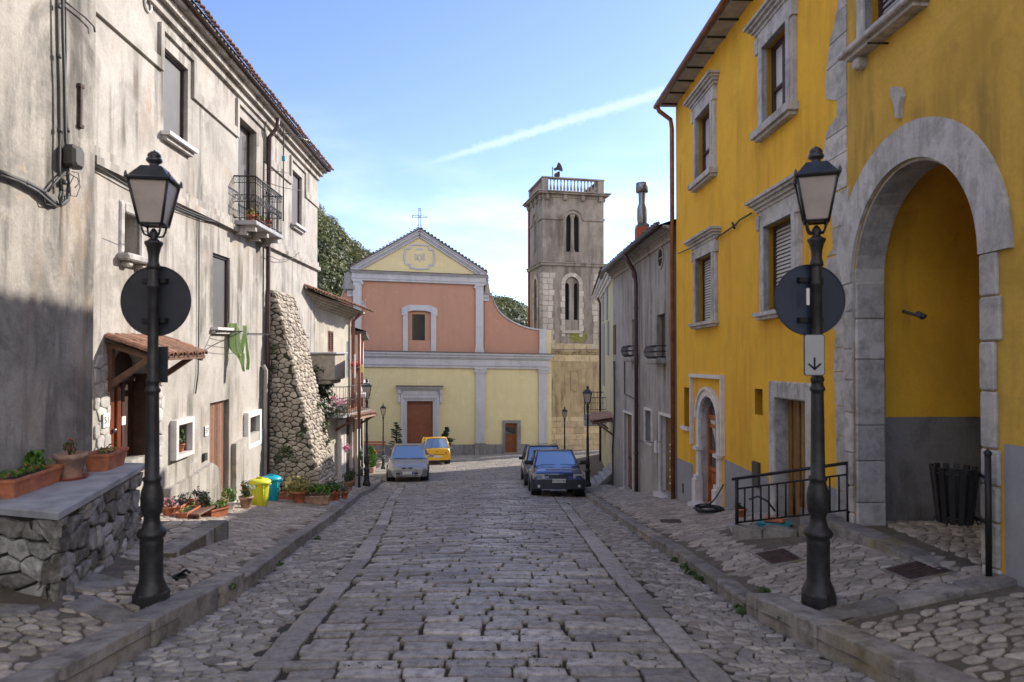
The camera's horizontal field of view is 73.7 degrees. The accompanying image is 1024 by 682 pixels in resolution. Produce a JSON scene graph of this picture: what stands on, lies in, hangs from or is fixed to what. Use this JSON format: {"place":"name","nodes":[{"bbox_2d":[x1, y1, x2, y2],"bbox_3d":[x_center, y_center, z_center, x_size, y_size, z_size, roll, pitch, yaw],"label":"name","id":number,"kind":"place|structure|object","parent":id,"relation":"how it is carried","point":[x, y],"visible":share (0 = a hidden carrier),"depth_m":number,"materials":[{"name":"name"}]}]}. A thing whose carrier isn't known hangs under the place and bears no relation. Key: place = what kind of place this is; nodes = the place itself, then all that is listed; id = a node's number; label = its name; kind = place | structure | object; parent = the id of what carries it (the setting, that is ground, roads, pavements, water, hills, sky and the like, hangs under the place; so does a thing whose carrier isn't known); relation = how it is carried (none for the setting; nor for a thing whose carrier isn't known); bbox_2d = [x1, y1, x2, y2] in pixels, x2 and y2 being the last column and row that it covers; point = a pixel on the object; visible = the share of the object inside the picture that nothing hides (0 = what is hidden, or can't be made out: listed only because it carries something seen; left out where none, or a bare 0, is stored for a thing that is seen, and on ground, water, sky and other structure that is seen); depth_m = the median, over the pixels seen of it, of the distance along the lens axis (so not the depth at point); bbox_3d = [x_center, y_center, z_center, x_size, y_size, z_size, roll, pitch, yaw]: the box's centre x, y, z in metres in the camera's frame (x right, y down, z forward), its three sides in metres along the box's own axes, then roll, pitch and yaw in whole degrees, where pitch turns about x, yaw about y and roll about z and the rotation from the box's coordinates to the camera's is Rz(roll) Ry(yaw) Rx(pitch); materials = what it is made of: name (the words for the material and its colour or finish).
{"place":"outdoors","nodes":[
{"label":"outdoors","id":0,"kind":"place"},
{"bbox_2d":[172,568,190,579],"bbox_3d":[-3.207,2.253,6.590,0.142,0.082,0.147,0,-1,30],"label":"pigeon","id":1,"kind":"object","parent":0,"point":[181,574],"visible":0.99,"depth_m":6.61,"materials":[{"name":"black"}]},
{"bbox_2d":[0,475,382,681],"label":"pavement","id":2,"kind":"structure","parent":0,"point":[92,627],"depth_m":5.87,"materials":[{"name":"stone"}]},
{"bbox_2d":[123,150,182,608],"bbox_3d":[-3.050,0.295,5.797,0.362,3.855,0.360,0,-1,-10],"label":"street lamp","id":3,"kind":"object","parent":2,"relation":"on","point":[154,187],"visible":1,"depth_m":5.74,"materials":[{"name":"metal"}]},
{"bbox_2d":[120,266,190,335],"bbox_3d":[-3.065,-0.345,5.853,0.611,0.611,0.076,0,-1,0],"label":"round sign","id":4,"kind":"object","parent":3,"relation":"attached to","point":[174,300],"visible":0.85,"depth_m":5.88,"materials":[{"name":"black metal"}]},
{"bbox_2d":[159,347,167,382],"bbox_3d":[-3.025,0.203,5.884,0.120,0.310,0.012,0,-1,0],"label":"sign","id":5,"kind":"object","parent":3,"relation":"attached to","point":[163,364],"visible":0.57,"depth_m":5.88,"materials":[{"name":"black metal"}]},
{"bbox_2d":[162,495,177,515],"bbox_3d":[-5.125,2.461,10.192,0.216,0.307,0.229,1,-1,-40],"label":"flower pot","id":6,"kind":"object","parent":2,"relation":"on","point":[169,507],"visible":0.91,"depth_m":10.14,"materials":[{"name":"ceramic"}]},
{"bbox_2d":[170,492,195,512],"bbox_3d":[-5.221,2.554,10.780,0.216,0.314,0.660,0,-1,-3],"label":"trough planter","id":7,"kind":"object","parent":2,"relation":"on","point":[183,502],"visible":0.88,"depth_m":10.77,"materials":[{"name":"ceramic"}]},
{"bbox_2d":[174,501,200,517],"bbox_3d":[-4.917,2.571,10.364,0.194,0.198,0.515,0,-1,-3],"label":"trough planter","id":8,"kind":"object","parent":2,"relation":"on","point":[184,512],"visible":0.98,"depth_m":10.26,"materials":[{"name":"ceramic"}]},
{"bbox_2d":[190,486,209,504],"bbox_3d":[-5.000,2.540,10.952,0.293,0.453,0.293,0,-1,-23],"label":"flower pot","id":9,"kind":"object","parent":2,"relation":"on","point":[197,500],"visible":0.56,"depth_m":10.90,"materials":[{"name":"ceramic"}]},
{"bbox_2d":[188,504,218,518],"bbox_3d":[-4.783,2.662,10.519,0.240,0.150,0.700,0,-1,0],"label":"plant bench","id":10,"kind":"object","parent":2,"relation":"on","point":[203,509],"visible":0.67,"depth_m":10.41,"materials":[{"name":"brown wood"}]},
{"bbox_2d":[200,493,212,515],"bbox_3d":[-4.800,2.573,10.731,0.220,0.360,0.216,0,-1,0],"label":"flower pot","id":11,"kind":"object","parent":2,"relation":"on","point":[205,497],"visible":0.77,"depth_m":10.70,"materials":[{"name":"ceramic"}]},
{"bbox_2d":[205,498,229,516],"bbox_3d":[-4.689,2.635,10.815,0.216,0.291,0.398,0,-1,30],"label":"trough planter","id":12,"kind":"object","parent":2,"relation":"on","point":[221,510],"visible":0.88,"depth_m":10.79,"materials":[{"name":"ceramic"}]},
{"bbox_2d":[221,487,237,509],"bbox_3d":[-4.931,2.747,11.924,0.284,0.414,0.255,0,-1,0],"label":"flower pot","id":13,"kind":"object","parent":2,"relation":"on","point":[232,502],"visible":0.7,"depth_m":11.90,"materials":[{"name":"white plant"}]},
{"bbox_2d":[238,480,253,508],"bbox_3d":[-4.878,2.810,12.530,0.263,0.514,0.283,0,-1,0],"label":"flower pot","id":14,"kind":"object","parent":2,"relation":"on","point":[245,498],"visible":0.98,"depth_m":12.46,"materials":[{"name":"ceramic"}]},
{"bbox_2d":[248,477,271,505],"bbox_3d":[-4.943,2.936,13.367,0.431,0.554,0.431,0,-1,-25],"label":"waste bin","id":15,"kind":"object","parent":2,"relation":"on","point":[260,491],"visible":0.91,"depth_m":13.23,"materials":[{"name":"yellow plastic"}]},
{"bbox_2d":[263,474,282,500],"bbox_3d":[-5.186,3.143,14.681,0.440,0.565,0.440,-1,-1,42],"label":"waste bin","id":16,"kind":"object","parent":2,"relation":"on","point":[274,488],"visible":0.66,"depth_m":14.57,"materials":[{"name":"teal plastic"}]},
{"bbox_2d":[278,485,293,499],"bbox_3d":[-5.073,3.385,15.378,0.643,0.371,0.259,0,-1,-20],"label":"trough planter","id":17,"kind":"object","parent":2,"relation":"on","point":[282,495],"visible":0.3,"depth_m":15.28,"materials":[{"name":"ceramic"}]},
{"bbox_2d":[282,473,310,503],"bbox_3d":[-4.672,3.203,14.836,0.597,0.641,0.574,0,-1,-16],"label":"flower pot","id":18,"kind":"object","parent":2,"relation":"on","point":[301,484],"visible":1,"depth_m":14.76,"materials":[{"name":"ceramic"}]},
{"bbox_2d":[269,290,341,498],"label":"stone buttress","id":19,"kind":"structure","parent":2,"relation":"on","point":[300,440],"depth_m":16.04,"materials":[{"name":"grey stone"}]},
{"bbox_2d":[296,482,334,504],"bbox_3d":[-4.358,3.361,15.105,0.855,0.482,0.298,0,-1,-4],"label":"trough planter","id":20,"kind":"object","parent":2,"relation":"on","point":[322,498],"visible":0.7,"depth_m":15.03,"materials":[{"name":"ceramic"}]},
{"bbox_2d":[326,478,337,501],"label":"flower pot","id":21,"kind":"object","parent":2,"relation":"on","point":[332,483],"visible":0.51,"depth_m":16.23,"materials":[{"name":"ceramic"}]},
{"bbox_2d":[340,485,349,498],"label":"flower pot","id":22,"kind":"object","parent":2,"relation":"on","point":[344,492],"visible":0.88,"depth_m":17.59,"materials":[{"name":"ceramic"}]},
{"bbox_2d":[341,468,357,490],"bbox_3d":[-5.001,4.261,21.003,0.518,0.688,0.553,0,-1,0],"label":"flower pot","id":23,"kind":"object","parent":2,"relation":"on","point":[348,482],"visible":0.98,"depth_m":20.91,"materials":[{"name":"ceramic"}]},
{"bbox_2d":[361,379,371,486],"bbox_3d":[-5.194,3.259,24.407,0.360,3.838,0.358,0,-1,-8],"label":"street lamp","id":24,"kind":"object","parent":2,"relation":"on","point":[366,481],"visible":0.74,"depth_m":24.33,"materials":[{"name":"metal"}]},
{"bbox_2d":[193,0,719,307],"label":"sky","id":25,"kind":"structure","parent":0,"point":[450,110],"materials":[{"name":"blue"}]},
{"bbox_2d":[363,450,598,482],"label":"square","id":26,"kind":"structure","parent":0,"point":[487,467],"depth_m":33.53,"materials":[{"name":"grey stone"}]},
{"bbox_2d":[368,445,376,472],"bbox_3d":[-6.495,5.433,31.439,0.591,1.303,0.574,0,-1,0],"label":"cypress bush","id":27,"kind":"object","parent":26,"relation":"on","point":[373,458],"visible":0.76,"depth_m":31.30,"materials":[{"name":"green plant"}]},
{"bbox_2d":[380,404,386,468],"bbox_3d":[-6.367,4.702,33.748,0.305,3.244,0.303,0,-1,-5],"label":"street lamp","id":28,"kind":"object","parent":26,"relation":"on","point":[383,409],"visible":0.95,"depth_m":33.69,"materials":[{"name":"metal"}]},
{"bbox_2d":[388,422,401,451],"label":"potted conifer","id":29,"kind":"object","parent":26,"relation":"on","point":[396,434],"visible":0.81,"depth_m":43.05,"materials":[{"name":"green plant"}]},
{"bbox_2d":[382,443,433,480],"bbox_3d":[-4.442,4.944,29.464,2.160,1.888,4.266,0,-6,-6],"label":"parked car","id":30,"kind":"object","parent":26,"relation":"on","point":[408,459],"visible":1,"depth_m":28.07,"materials":[{"name":"silver metal"}]},
{"bbox_2d":[421,436,450,463],"bbox_3d":[-4.337,6.068,38.106,1.800,1.459,3.278,0,-6,-12],"label":"parked car","id":31,"kind":"object","parent":26,"relation":"on","point":[438,448],"visible":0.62,"depth_m":36.72,"materials":[{"name":"yellow paint"}]},
{"bbox_2d":[441,427,453,453],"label":"potted conifer","id":32,"kind":"object","parent":26,"relation":"on","point":[446,434],"visible":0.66,"depth_m":43.85,"materials":[{"name":"green plant"}]},
{"bbox_2d":[519,444,558,484],"bbox_3d":[1.236,4.852,26.977,1.980,1.499,3.680,0,-6,-2],"label":"parked car","id":33,"kind":"object","parent":26,"relation":"on","point":[528,452],"visible":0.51,"depth_m":26.87,"materials":[{"name":"grey paint"}]},
{"bbox_2d":[96,480,875,681],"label":"road","id":34,"kind":"structure","parent":0,"point":[328,588],"depth_m":5.99,"materials":[{"name":"stone"}]},
{"bbox_2d":[314,493,660,670],"bbox_3d":[-1.057,3.521,13.049,4.515,2.439,17.058,0,-1,0],"label":"joint moss","id":35,"kind":"object","parent":34,"relation":"on","point":[493,654],"visible":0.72,"depth_m":5.77,"materials":[{"name":"green plant"}]},
{"bbox_2d":[524,449,586,495],"bbox_3d":[1.384,4.129,22.163,2.000,1.648,3.708,0,-9,-1],"label":"parked car","id":36,"kind":"object","parent":34,"relation":"on","point":[554,468],"visible":0.99,"depth_m":20.75,"materials":[{"name":"blue paint"}]},
{"bbox_2d":[732,603,745,614],"bbox_3d":[2.049,2.385,6.085,0.160,0.102,0.167,0,-1,0],"label":"weed tuft","id":37,"kind":"object","parent":34,"relation":"on","point":[740,609],"visible":0.89,"depth_m":6.04,"materials":[{"name":"green plant"}]},
{"bbox_2d":[575,453,1023,681],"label":"pavement","id":38,"kind":"structure","parent":0,"point":[968,626],"depth_m":5.46,"materials":[{"name":"stone"}]},
{"bbox_2d":[582,386,592,486],"bbox_3d":[2.671,3.356,24.097,0.336,3.574,0.334,0,-1,12],"label":"street lamp","id":39,"kind":"object","parent":38,"relation":"on","point":[587,393],"visible":0.98,"depth_m":24.03,"materials":[{"name":"metal"}]},
{"bbox_2d":[693,484,724,512],"bbox_3d":[3.404,2.704,11.665,0.612,0.422,0.559,0,-1,0],"label":"coiled hose","id":40,"kind":"object","parent":38,"relation":"on","point":[712,509],"visible":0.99,"depth_m":11.73,"materials":[{"name":"black rubber"}]},
{"bbox_2d":[727,523,807,539],"bbox_3d":[3.347,2.731,8.806,1.206,1.174,2.116,0,-1,0],"label":"stone step","id":41,"kind":"object","parent":38,"relation":"on","point":[745,532],"visible":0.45,"depth_m":8.31,"materials":[{"name":"grey stone"}]},
{"bbox_2d":[755,518,792,526],"bbox_3d":[3.350,2.349,8.719,0.400,0.075,0.280,-1,-1,35],"label":"plastic tub","id":42,"kind":"object","parent":41,"relation":"on","point":[764,523],"visible":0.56,"depth_m":8.67,"materials":[{"name":"teal plastic"}]},
{"bbox_2d":[764,516,784,523],"bbox_3d":[3.350,2.285,8.720,0.240,0.050,0.140,0,-1,30],"label":"plastic tub","id":43,"kind":"object","parent":42,"relation":"on","point":[781,521],"visible":0.83,"depth_m":8.66,"materials":[{"name":"orange plastic"}]},
{"bbox_2d":[752,548,804,565],"bbox_3d":[2.841,2.333,7.292,0.360,0.190,0.632,0,-1,0],"label":"drain cover","id":44,"kind":"object","parent":38,"relation":"on","point":[779,556],"visible":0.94,"depth_m":7.24,"materials":[{"name":"metal"}]},
{"bbox_2d":[732,461,849,524],"bbox_3d":[3.345,1.935,8.215,1.406,1.127,0.044,-1,-1,36],"label":"iron railing","id":45,"kind":"object","parent":38,"relation":"on","point":[737,489],"visible":0.8,"depth_m":8.27,"materials":[{"name":"black metal"}]},
{"bbox_2d":[792,146,841,609],"bbox_3d":[2.565,0.278,5.737,0.362,3.855,0.360,0,-1,20],"label":"street lamp","id":46,"kind":"object","parent":38,"relation":"on","point":[815,181],"visible":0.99,"depth_m":5.67,"materials":[{"name":"metal"}]},
{"bbox_2d":[774,264,845,334],"bbox_3d":[2.541,-0.349,5.803,0.611,0.611,0.076,0,-1,0],"label":"round sign","id":47,"kind":"object","parent":46,"relation":"attached to","point":[793,311],"visible":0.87,"depth_m":5.83,"materials":[{"name":"black metal"}]},
{"bbox_2d":[803,334,824,375],"bbox_3d":[2.487,0.115,5.617,0.166,0.340,0.015,0,-1,3],"label":"arrow sign","id":48,"kind":"object","parent":46,"relation":"attached to","point":[814,354],"visible":1,"depth_m":5.61,"materials":[{"name":"metal"}]},
{"bbox_2d":[825,605,859,623],"bbox_3d":[2.535,2.200,5.378,0.279,0.136,0.406,0,-1,-9],"label":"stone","id":49,"kind":"object","parent":38,"relation":"on","point":[851,620],"visible":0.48,"depth_m":5.26,"materials":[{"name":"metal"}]},
{"bbox_2d":[880,560,957,582],"bbox_3d":[3.577,2.054,6.046,0.433,0.182,0.494,0,-1,0],"label":"drain cover","id":50,"kind":"object","parent":38,"relation":"on","point":[914,571],"visible":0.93,"depth_m":5.97,"materials":[{"name":"metal"}]},
{"bbox_2d":[929,449,992,576],"bbox_3d":[3.779,1.416,5.760,0.378,1.082,0.514,0,-1,0],"label":"litter bin","id":51,"kind":"object","parent":38,"relation":"on","point":[954,490],"visible":0.98,"depth_m":5.70,"materials":[{"name":"black metal"}]},
{"bbox_2d":[800,507,982,576],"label":"passage floor","id":52,"kind":"structure","parent":0,"point":[920,541],"depth_m":7.10,"materials":[{"name":"stone"}]},
{"bbox_3d":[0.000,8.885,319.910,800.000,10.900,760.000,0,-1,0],"label":"ground","id":53,"kind":"structure","parent":0,"visible":0},
{"bbox_2d":[0,0,95,474],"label":"blotchy plaster house","id":54,"kind":"structure","parent":53,"relation":"on","point":[47,108],"depth_m":7.37,"materials":[{"name":"paint"}]},
{"bbox_2d":[0,462,144,601],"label":"stone terrace","id":55,"kind":"structure","parent":53,"relation":"on","point":[59,540],"depth_m":5.94,"materials":[{"name":"grey stone"}]},
{"bbox_2d":[0,457,64,498],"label":"trough planter","id":56,"kind":"object","parent":55,"relation":"on","point":[26,479],"visible":1,"depth_m":6.32,"materials":[{"name":"ceramic"}]},
{"bbox_2d":[23,448,45,466],"bbox_3d":[-4.853,1.238,6.931,0.250,0.331,0.224,0,-1,0],"label":"leafy green plant","id":57,"kind":"object","parent":56,"relation":"in","point":[31,457],"visible":0.56,"depth_m":6.90,"materials":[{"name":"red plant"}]},
{"bbox_2d":[53,437,89,480],"bbox_3d":[-4.500,1.192,6.965,0.333,0.423,0.328,0,-1,0],"label":"flower pot","id":58,"kind":"object","parent":55,"relation":"on","point":[73,462],"visible":0.95,"depth_m":6.89,"materials":[{"name":"ceramic"}]},
{"bbox_2d":[85,442,128,471],"bbox_3d":[-4.520,1.282,7.604,0.281,0.259,0.536,0,-1,-10],"label":"trough planter","id":59,"kind":"object","parent":55,"relation":"on","point":[107,458],"visible":0.98,"depth_m":7.42,"materials":[{"name":"ceramic"}]},
{"bbox_2d":[92,0,333,505],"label":"plaster house","id":60,"kind":"structure","parent":53,"relation":"on","point":[182,91],"depth_m":11.98,"materials":[{"name":"beige paint"}]},
{"bbox_2d":[110,351,146,456],"bbox_3d":[-5.593,0.882,9.663,0.280,1.642,1.121,0,-1,0],"label":"door","id":61,"kind":"structure","parent":60,"relation":"in","point":[128,399],"depth_m":10.06,"materials":[{"name":"brown wood"}]},
{"bbox_2d":[117,199,147,269],"bbox_3d":[-5.445,-1.486,9.673,0.410,0.919,0.756,0,-1,-3],"label":"window","id":62,"kind":"structure","parent":60,"relation":"in","point":[127,259],"depth_m":9.44,"materials":[{"name":"stone"}]},
{"bbox_2d":[160,52,198,156],"bbox_3d":[-5.467,-3.877,11.149,0.266,1.488,1.109,0,-1,-3],"label":"window","id":63,"kind":"structure","parent":60,"relation":"in","point":[173,119],"depth_m":11.24,"materials":[{"name":"grey glass"}]},
{"bbox_2d":[179,429,184,451],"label":"flower pot","id":64,"kind":"object","parent":60,"relation":"on","point":[181,445],"visible":0.43,"depth_m":11.42,"materials":[{"name":"ceramic"}]},
{"bbox_2d":[170,416,194,460],"bbox_3d":[-5.461,1.599,11.296,0.130,0.648,0.721,0,-1,-3],"label":"window","id":65,"kind":"structure","parent":60,"relation":"in","point":[175,455],"depth_m":11.13,"materials":[{"name":"white stone"}]},
{"bbox_2d":[211,253,235,333],"bbox_3d":[-5.586,-0.894,13.168,0.226,1.523,1.050,0,-1,-3],"label":"window","id":66,"kind":"structure","parent":60,"relation":"in","point":[219,262],"depth_m":13.28,"materials":[{"name":"grey glass"}]},
{"bbox_2d":[212,331,273,345],"bbox_3d":[-5.359,-0.035,13.701,0.557,0.287,2.022,0,-1,-3],"label":"clothes line","id":67,"kind":"object","parent":60,"relation":"attached to","point":[239,333],"visible":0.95,"depth_m":12.71,"materials":[{"name":"metal"}]},
{"bbox_2d":[227,323,249,371],"bbox_3d":[-5.446,0.126,13.575,0.457,0.960,0.176,0,-1,-11],"label":"green cloth","id":68,"kind":"object","parent":67,"relation":"hanging from","point":[236,346],"visible":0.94,"depth_m":13.57,"materials":[{"name":"green fabric"}]},
{"bbox_2d":[238,124,249,219],"bbox_3d":[-5.862,-3.630,14.683,0.046,2.095,1.187,0,-1,-3],"label":"balcony door","id":69,"kind":"structure","parent":60,"relation":"in","point":[244,140],"depth_m":14.97,"materials":[{"name":"white wood"}]},
{"bbox_2d":[244,409,261,449],"bbox_3d":[-5.671,1.917,14.907,0.130,0.784,0.897,0,-1,-3],"label":"window","id":70,"kind":"structure","parent":60,"relation":"in","point":[257,413],"depth_m":14.81,"materials":[{"name":"white paint"}]},
{"bbox_2d":[251,123,309,220],"bbox_3d":[-5.292,-3.838,15.587,1.378,2.191,0.354,1,-1,-37],"label":"tv antenna","id":71,"kind":"object","parent":60,"relation":"attached to","point":[283,156],"visible":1,"depth_m":15.62,"materials":[{"name":"metal"}]},
{"bbox_2d":[291,172,307,234],"bbox_3d":[-5.912,-3.827,18.826,0.266,1.605,1.269,0,-1,-3],"label":"window","id":72,"kind":"structure","parent":60,"relation":"in","point":[295,224],"depth_m":18.97,"materials":[{"name":"grey glass"}]},
{"bbox_2d":[309,352,347,411],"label":"stone balcony","id":73,"kind":"structure","parent":60,"relation":"attached to","point":[331,365],"depth_m":19.50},
{"bbox_2d":[313,365,335,421],"bbox_3d":[-5.652,2.055,19.607,0.740,2.847,1.240,0,-1,22],"label":"climbing plant","id":74,"kind":"object","parent":73,"relation":"hanging from","point":[322,393],"visible":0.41,"depth_m":19.77,"materials":[{"name":"green plant"}]},
{"bbox_2d":[325,395,348,419],"bbox_3d":[-5.345,1.996,20.738,0.787,0.780,0.879,0,-1,0],"label":"climbing plant","id":75,"kind":"object","parent":73,"relation":"attached to","point":[339,409],"visible":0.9,"depth_m":20.60,"materials":[{"name":"pink plant"}]},
{"bbox_2d":[303,283,377,485],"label":"cream house","id":76,"kind":"structure","parent":53,"relation":"on","point":[334,317],"depth_m":22.69,"materials":[{"name":"paint"}]},
{"bbox_2d":[346,420,348,472],"bbox_3d":[-5.649,3.607,23.309,0.020,1.867,0.378,0,-1,11],"label":"door","id":77,"kind":"structure","parent":76,"relation":"in","point":[347,426],"depth_m":23.36,"materials":[{"name":"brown wood"}]},
{"bbox_2d":[351,326,368,487],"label":"cream house","id":78,"kind":"structure","parent":53,"relation":"on","point":[361,335],"depth_m":24.29,"materials":[{"name":"paint"}]},
{"bbox_2d":[339,208,553,456],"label":"church","id":79,"kind":"structure","parent":53,"relation":"on","point":[458,353],"depth_m":45.09,"materials":[{"name":"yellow paint"}]},
{"bbox_2d":[412,314,424,339],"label":"window","id":80,"kind":"structure","parent":79,"relation":"in","point":[418,320],"depth_m":45.04,"materials":[{"name":"brown glass"}]},
{"bbox_2d":[407,401,432,442],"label":"door","id":81,"kind":"structure","parent":79,"relation":"in","point":[419,413],"depth_m":44.99,"materials":[{"name":"brown wood"}]},
{"bbox_2d":[505,423,516,452],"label":"side door","id":82,"kind":"structure","parent":79,"relation":"in","point":[510,428],"depth_m":46.08,"materials":[{"name":"brown wood"}]},
{"bbox_2d":[522,176,611,449],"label":"bell tower","id":83,"kind":"structure","parent":53,"relation":"on","point":[565,246],"depth_m":49.53,"materials":[{"name":"stone"}]},
{"bbox_2d":[552,162,562,179],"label":"loudspeaker","id":84,"kind":"object","parent":83,"relation":"on","point":[559,168],"visible":1,"depth_m":49.51,"materials":[{"name":"metal"}]},
{"bbox_2d":[583,266,613,484],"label":"pale yellow house","id":85,"kind":"structure","parent":53,"relation":"on","point":[602,295],"depth_m":27.74,"materials":[{"name":"paint"}]},
{"bbox_2d":[590,464,611,485],"bbox_3d":[3.300,5.533,24.853,1.200,2.200,1.950,0,-1,0],"label":"stone stair","id":86,"kind":"object","parent":53,"relation":"on","point":[604,477],"visible":0.2,"depth_m":24.95,"materials":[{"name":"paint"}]},
{"bbox_2d":[598,219,676,498],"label":"grey house","id":87,"kind":"structure","parent":53,"relation":"on","point":[638,269],"depth_m":18.20,"materials":[{"name":"paint"}]},
{"bbox_2d":[613,325,615,353],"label":"window","id":88,"kind":"structure","parent":87,"relation":"in","point":[614,326],"depth_m":22.43,"materials":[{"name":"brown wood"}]},
{"bbox_2d":[619,410,633,489],"bbox_3d":[3.532,3.340,20.239,0.460,2.522,1.461,0,-1,-2],"label":"door","id":89,"kind":"structure","parent":87,"relation":"in","point":[629,423],"depth_m":20.74,"materials":[{"name":"grey stone"}]},
{"bbox_2d":[621,345,638,361],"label":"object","id":90,"kind":"structure","parent":87,"relation":"in","point":[627,358],"depth_m":19.20,"materials":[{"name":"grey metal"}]},
{"bbox_2d":[635,182,648,238],"bbox_3d":[3.478,-3.433,18.248,0.340,1.587,0.340,0,-1,0],"label":"chimney","id":91,"kind":"object","parent":87,"relation":"on","point":[642,225],"visible":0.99,"depth_m":18.13,"materials":[{"name":"grey metal"}]},
{"bbox_2d":[644,407,652,445],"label":"window","id":92,"kind":"structure","parent":87,"relation":"in","point":[645,408],"depth_m":17.82,"materials":[{"name":"white stone"}]},
{"bbox_2d":[644,315,665,364],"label":"balcony","id":93,"kind":"structure","parent":87,"relation":"in","point":[655,361],"depth_m":16.50,"materials":[{"name":"grey metal"}]},
{"bbox_2d":[657,247,663,268],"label":"round window","id":94,"kind":"structure","parent":87,"relation":"in","point":[660,255],"depth_m":16.48,"materials":[{"name":"grey paint"}]},
{"bbox_2d":[653,412,670,497],"bbox_3d":[3.682,2.716,15.899,0.460,2.076,1.367,0,-1,-2],"label":"door","id":95,"kind":"structure","parent":87,"relation":"in","point":[659,494],"depth_m":16.47,"materials":[{"name":"white stone"}]},
{"bbox_2d":[653,0,1023,586],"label":"yellow house","id":96,"kind":"structure","parent":53,"relation":"on","point":[907,116],"depth_m":7.94,"materials":[{"name":"paint"}]},
{"bbox_2d":[702,113,708,171],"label":"window","id":97,"kind":"structure","parent":96,"relation":"in","point":[705,121],"depth_m":13.44,"materials":[{"name":"brown"}]},
{"bbox_2d":[702,256,710,320],"bbox_3d":[3.832,-0.993,13.032,0.080,1.285,0.986,0,-1,-2],"label":"window shutter","id":98,"kind":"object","parent":96,"relation":"in","point":[706,263],"depth_m":13.35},
{"bbox_2d":[707,402,715,500],"bbox_3d":[3.887,2.075,12.854,0.080,2.086,1.041,0,-1,-2],"label":"arched door","id":99,"kind":"structure","parent":96,"relation":"in","point":[711,417],"depth_m":13.23,"materials":[{"name":"brown wood"}]},
{"bbox_2d":[771,34,784,113],"bbox_3d":[3.949,-3.801,9.817,0.090,1.217,0.832,0,-1,-2],"label":"window","id":100,"kind":"structure","parent":96,"relation":"in","point":[778,50],"depth_m":10.10,"materials":[{"name":"brown"}]},
{"bbox_2d":[773,219,790,308],"bbox_3d":[3.947,-1.076,9.692,0.080,1.286,0.945,0,-1,-2],"label":"window","id":101,"kind":"structure","parent":96,"relation":"in","point":[781,232],"depth_m":9.96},
{"bbox_2d":[788,400,805,517],"bbox_3d":[4.041,1.756,9.403,0.050,1.920,0.963,0,-1,-2],"label":"boarded door","id":102,"kind":"structure","parent":96,"relation":"in","point":[796,409],"depth_m":9.62,"materials":[{"name":"brown wood"}]},
{"bbox_2d":[878,0,898,18],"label":"window","id":103,"kind":"structure","parent":96,"relation":"in","point":[883,5],"depth_m":7.39,"materials":[{"name":"brown wood"}]},
{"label":"hill","id":104,"kind":"structure","parent":0,"visible":0},
{"bbox_2d":[317,202,527,326],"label":"hillside wood","id":105,"kind":"object","parent":104,"relation":"on","point":[339,251],"visible":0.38,"depth_m":142.67,"materials":[{"name":"green plant"}]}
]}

